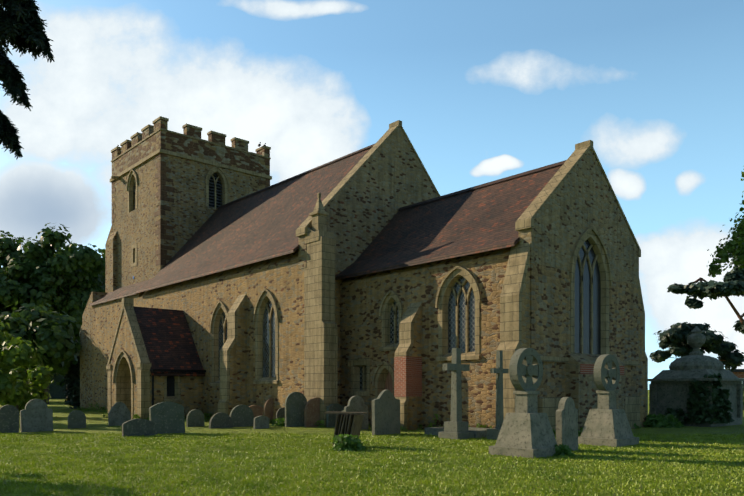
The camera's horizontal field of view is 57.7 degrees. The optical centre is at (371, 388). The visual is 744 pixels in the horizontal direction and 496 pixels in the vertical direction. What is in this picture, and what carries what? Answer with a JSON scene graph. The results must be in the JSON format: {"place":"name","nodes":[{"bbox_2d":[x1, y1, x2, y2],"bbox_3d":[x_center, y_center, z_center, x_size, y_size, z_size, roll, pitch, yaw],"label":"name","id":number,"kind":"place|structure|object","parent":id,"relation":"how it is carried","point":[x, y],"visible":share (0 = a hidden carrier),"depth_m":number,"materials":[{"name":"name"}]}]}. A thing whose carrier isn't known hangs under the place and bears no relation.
{"place":"outdoors","nodes":[
{"label":"outdoors","id":0,"kind":"place"},
{"bbox_2d":[0,0,54,159],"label":"tree branches","id":1,"kind":"object","parent":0,"point":[16,40],"depth_m":7.63,"materials":[{"name":"green plant"}]},
{"bbox_2d":[0,390,743,495],"bbox_3d":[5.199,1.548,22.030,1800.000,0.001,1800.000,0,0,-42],"label":"ground","id":2,"kind":"structure","parent":0,"point":[96,422],"depth_m":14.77,"materials":[{"name":"green plant"}]},
{"bbox_2d":[0,274,25,316],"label":"tree","id":3,"kind":"object","parent":2,"relation":"on","point":[11,294],"depth_m":58.10,"materials":[{"name":"green plant"}]},
{"bbox_2d":[1,368,27,380],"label":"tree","id":4,"kind":"object","parent":2,"relation":"on","point":[5,371],"depth_m":75.74,"materials":[{"name":"green plant"}]},
{"bbox_2d":[0,320,43,404],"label":"shrub","id":5,"kind":"object","parent":2,"relation":"on","point":[13,352],"visible":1,"depth_m":30.51,"materials":[{"name":"green plant"}]},
{"bbox_2d":[0,365,53,415],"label":"shrub","id":6,"kind":"object","parent":2,"relation":"on","point":[38,377],"depth_m":35.76,"materials":[{"name":"green plant"}]},
{"bbox_2d":[6,373,66,398],"bbox_3d":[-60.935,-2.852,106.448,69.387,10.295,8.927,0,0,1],"label":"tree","id":7,"kind":"object","parent":2,"relation":"on","point":[55,391],"depth_m":103.65,"materials":[{"name":"green plant"}]},
{"bbox_2d":[0,301,81,383],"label":"tree","id":8,"kind":"object","parent":2,"relation":"on","point":[53,335],"depth_m":48.02,"materials":[{"name":"green plant"}]},
{"bbox_2d":[0,223,104,403],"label":"tree","id":9,"kind":"object","parent":2,"relation":"on","point":[80,279],"depth_m":61.84,"materials":[{"name":"green plant"}]},
{"bbox_2d":[62,339,79,408],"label":"cypress","id":10,"kind":"object","parent":2,"relation":"on","point":[72,383],"visible":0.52,"depth_m":51.80,"materials":[{"name":"green plant"}]},
{"bbox_2d":[80,224,116,408],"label":"tower buttresses","id":11,"kind":"structure","parent":2,"relation":"on","point":[86,360],"depth_m":47.51,"materials":[{"name":"beige stone"}]},
{"bbox_2d":[92,291,143,410],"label":"wall","id":12,"kind":"structure","parent":2,"relation":"on","point":[105,317],"depth_m":45.38,"materials":[{"name":"beige stone"}]},
{"bbox_2d":[89,279,149,305],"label":"aisle roof","id":13,"kind":"object","parent":12,"relation":"on","point":[125,291],"visible":0.64,"depth_m":44.37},
{"bbox_2d":[0,405,284,436],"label":"dark headstone","id":14,"kind":"object","parent":2,"relation":"on","point":[9,418],"visible":0.79,"depth_m":23.58,"materials":[{"name":"grey stone"}]},
{"bbox_2d":[110,310,201,418],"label":"porch walls","id":15,"kind":"structure","parent":2,"relation":"on","point":[191,392],"depth_m":34.41,"materials":[{"name":"beige stone"}]},
{"bbox_2d":[106,298,150,419],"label":"porch stone trim","id":16,"kind":"structure","parent":15,"relation":"on","point":[143,365],"depth_m":33.26,"materials":[{"name":"beige stone"}]},
{"bbox_2d":[134,306,204,375],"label":"porch roof","id":17,"kind":"structure","parent":15,"relation":"on","point":[168,340],"depth_m":34.73,"materials":[{"name":"brown tile"}]},
{"bbox_2d":[152,369,205,405],"bbox_3d":[-9.695,0.297,33.891,2.850,2.500,0.370,0,0,-42],"label":"porch gutter","id":18,"kind":"object","parent":15,"relation":"attached to","point":[165,370],"visible":0.78,"depth_m":33.20,"materials":[{"name":"black metal"}]},
{"bbox_2d":[112,154,267,288],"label":"tower walls","id":19,"kind":"structure","parent":2,"relation":"on","point":[190,213],"depth_m":43.79,"materials":[{"name":"beige stone"}]},
{"bbox_2d":[112,156,173,276],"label":"quoin stones","id":20,"kind":"object","parent":19,"relation":"attached to","point":[161,217],"visible":0.42,"depth_m":42.18,"materials":[{"name":"beige stone"}]},
{"bbox_2d":[133,174,221,208],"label":"belfry louvres","id":21,"kind":"object","parent":19,"relation":"on","point":[210,192],"visible":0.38,"depth_m":44.86,"materials":[{"name":"grey"}]},
{"bbox_2d":[112,119,269,175],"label":"battlement parapet","id":22,"kind":"structure","parent":19,"relation":"on","point":[169,141],"depth_m":44.55,"materials":[{"name":"beige stone"}]},
{"bbox_2d":[112,153,269,265],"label":"corner quoins","id":23,"kind":"object","parent":19,"relation":"attached to","point":[160,195],"visible":0.52,"depth_m":42.18,"materials":[{"name":"beige stone"}]},
{"bbox_2d":[110,116,271,182],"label":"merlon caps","id":24,"kind":"object","parent":19,"relation":"on","point":[149,157],"visible":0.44,"depth_m":44.48,"materials":[{"name":"stone"}]},
{"bbox_2d":[68,392,343,433],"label":"gravestones","id":25,"kind":"object","parent":2,"relation":"on","point":[166,417],"visible":0.75,"depth_m":27.26,"materials":[{"name":"grey stone"}]},
{"bbox_2d":[139,249,344,418],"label":"nave walls","id":26,"kind":"structure","parent":2,"relation":"on","point":[279,278],"depth_m":31.38,"materials":[{"name":"beige stone"}]},
{"bbox_2d":[134,146,372,293],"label":"nave roof","id":27,"kind":"structure","parent":26,"relation":"on","point":[265,224],"depth_m":35.87,"materials":[{"name":"brown tile"}]},
{"bbox_2d":[217,144,565,210],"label":"ridge tiles","id":28,"kind":"object","parent":27,"relation":"on","point":[493,182],"visible":0.36,"depth_m":29.73,"materials":[{"name":"brown tile"}]},
{"bbox_2d":[20,396,491,437],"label":"gravestones","id":29,"kind":"object","parent":2,"relation":"on","point":[36,415],"visible":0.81,"depth_m":24.61,"materials":[{"name":"grey stone"}]},
{"bbox_2d":[249,397,319,426],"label":"gravestones","id":30,"kind":"object","parent":2,"relation":"on","point":[312,413],"visible":0.5,"depth_m":27.46,"materials":[{"name":"grey stone"}]},
{"bbox_2d":[76,403,582,435],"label":"grass tufts","id":31,"kind":"object","parent":2,"relation":"on","point":[206,416],"visible":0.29,"depth_m":29.94,"materials":[{"name":"green plant"}]},
{"bbox_2d":[324,412,367,446],"bbox_3d":[-0.664,1.099,18.037,1.150,0.953,0.620,0,0,23],"label":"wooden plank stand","id":32,"kind":"object","parent":2,"relation":"on","point":[348,423],"visible":0.69,"depth_m":17.83,"materials":[{"name":"brown wood"}]},
{"bbox_2d":[112,166,611,418],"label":"window surrounds","id":33,"kind":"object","parent":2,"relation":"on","point":[123,376],"depth_m":27.28,"materials":[{"name":"beige stone"}]},
{"bbox_2d":[385,372,392,393],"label":"doors","id":34,"kind":"structure","parent":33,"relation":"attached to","point":[389,384],"depth_m":27.59,"materials":[{"name":"brown wood"}]},
{"bbox_2d":[218,227,647,430],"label":"buttresses","id":35,"kind":"structure","parent":2,"relation":"on","point":[320,353],"depth_m":27.44,"materials":[{"name":"stone"}]},
{"bbox_2d":[271,413,683,456],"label":"weeds","id":36,"kind":"object","parent":2,"relation":"on","point":[659,420],"visible":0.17,"depth_m":17.10,"materials":[{"name":"green plant"}]},
{"bbox_2d":[340,243,637,428],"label":"chancel walls","id":37,"kind":"structure","parent":2,"relation":"on","point":[361,297],"depth_m":25.17,"materials":[{"name":"beige stone"}]},
{"bbox_2d":[394,356,421,396],"bbox_3d":[1.371,-0.453,25.651,0.855,1.500,0.630,0,0,-42],"label":"brick buttress facing","id":38,"kind":"object","parent":37,"relation":"attached to","point":[407,376],"visible":0.86,"depth_m":25.39,"materials":[{"name":"red brick"}]},
{"bbox_2d":[335,164,562,279],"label":"chancel roof","id":39,"kind":"structure","parent":37,"relation":"on","point":[480,219],"depth_m":26.62,"materials":[{"name":"brown tile"}]},
{"bbox_2d":[298,127,638,284],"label":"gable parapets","id":40,"kind":"object","parent":37,"relation":"on","point":[387,181],"visible":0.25,"depth_m":26.80,"materials":[{"name":"beige stone"}]},
{"bbox_2d":[305,193,333,243],"bbox_3d":[-2.196,-7.093,28.131,0.760,2.080,0.950,0,0,-42],"label":"pinnacle","id":41,"kind":"object","parent":40,"relation":"on","point":[319,214],"visible":0.9,"depth_m":27.96,"materials":[{"name":"stone"}]},
{"bbox_2d":[296,120,640,256],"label":"gable copings","id":42,"kind":"object","parent":40,"relation":"on","point":[525,220],"visible":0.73,"depth_m":24.66,"materials":[{"name":"beige stone"}]},
{"bbox_2d":[580,364,623,374],"bbox_3d":[8.224,-0.677,24.047,3.000,0.350,0.015,0,0,-42],"label":"brick patch","id":43,"kind":"object","parent":37,"relation":"attached to","point":[586,368],"visible":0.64,"depth_m":23.38,"materials":[{"name":"red brick"}]},
{"bbox_2d":[372,348,619,439],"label":"greenish monument stones","id":44,"kind":"object","parent":2,"relation":"on","point":[525,370],"visible":0.92,"depth_m":20.61,"materials":[{"name":"grey stone"}]},
{"bbox_2d":[489,390,638,457],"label":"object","id":45,"kind":"object","parent":2,"relation":"on","point":[526,430],"visible":0.9,"depth_m":16.45,"materials":[{"name":"grey stone"}]},
{"bbox_2d":[566,354,624,432],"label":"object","id":46,"kind":"structure","parent":2,"relation":"on","point":[581,389],"depth_m":23.31,"materials":[{"name":"stone"}]},
{"bbox_2d":[648,326,743,426],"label":"monument","id":47,"kind":"object","parent":2,"relation":"on","point":[669,388],"visible":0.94,"depth_m":28.52,"materials":[{"name":"stone"}]},
{"bbox_2d":[665,373,734,424],"bbox_3d":[13.420,0.447,27.727,1.693,2.182,2.755,0,0,-74],"label":"ivy","id":48,"kind":"object","parent":47,"relation":"attached to","point":[720,406],"visible":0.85,"depth_m":27.29,"materials":[{"name":"green plant"}]},
{"bbox_2d":[649,322,743,370],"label":"cedar","id":49,"kind":"object","parent":2,"relation":"on","point":[674,337],"depth_m":83.02,"materials":[{"name":"green plant"}]},
{"bbox_2d":[667,220,743,333],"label":"cedar","id":50,"kind":"object","parent":2,"relation":"on","point":[732,283],"depth_m":46.93,"materials":[{"name":"green plant"}]},
{"bbox_2d":[0,0,743,389],"label":"sky","id":51,"kind":"structure","parent":0,"point":[482,91],"materials":[{"name":"blue"}]},
{"bbox_2d":[167,174,600,395],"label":"window","id":52,"kind":"structure","parent":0,"point":[452,323],"depth_m":24.88,"materials":[{"name":"grey glass"}]},
{"bbox_2d":[707,166,743,277],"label":"edge leaves","id":53,"kind":"object","parent":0,"point":[723,255],"visible":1,"depth_m":21.61,"materials":[{"name":"green plant"}]},
{"bbox_2d":[732,372,743,384],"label":"brick wall","id":54,"kind":"structure","parent":0,"point":[739,374],"depth_m":108.64,"materials":[{"name":"red brick"}]},
{"bbox_2d":[724,369,743,371],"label":"coping","id":55,"kind":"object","parent":54,"relation":"on","point":[738,370],"depth_m":108.06,"materials":[{"name":"grey stone"}]}
]}

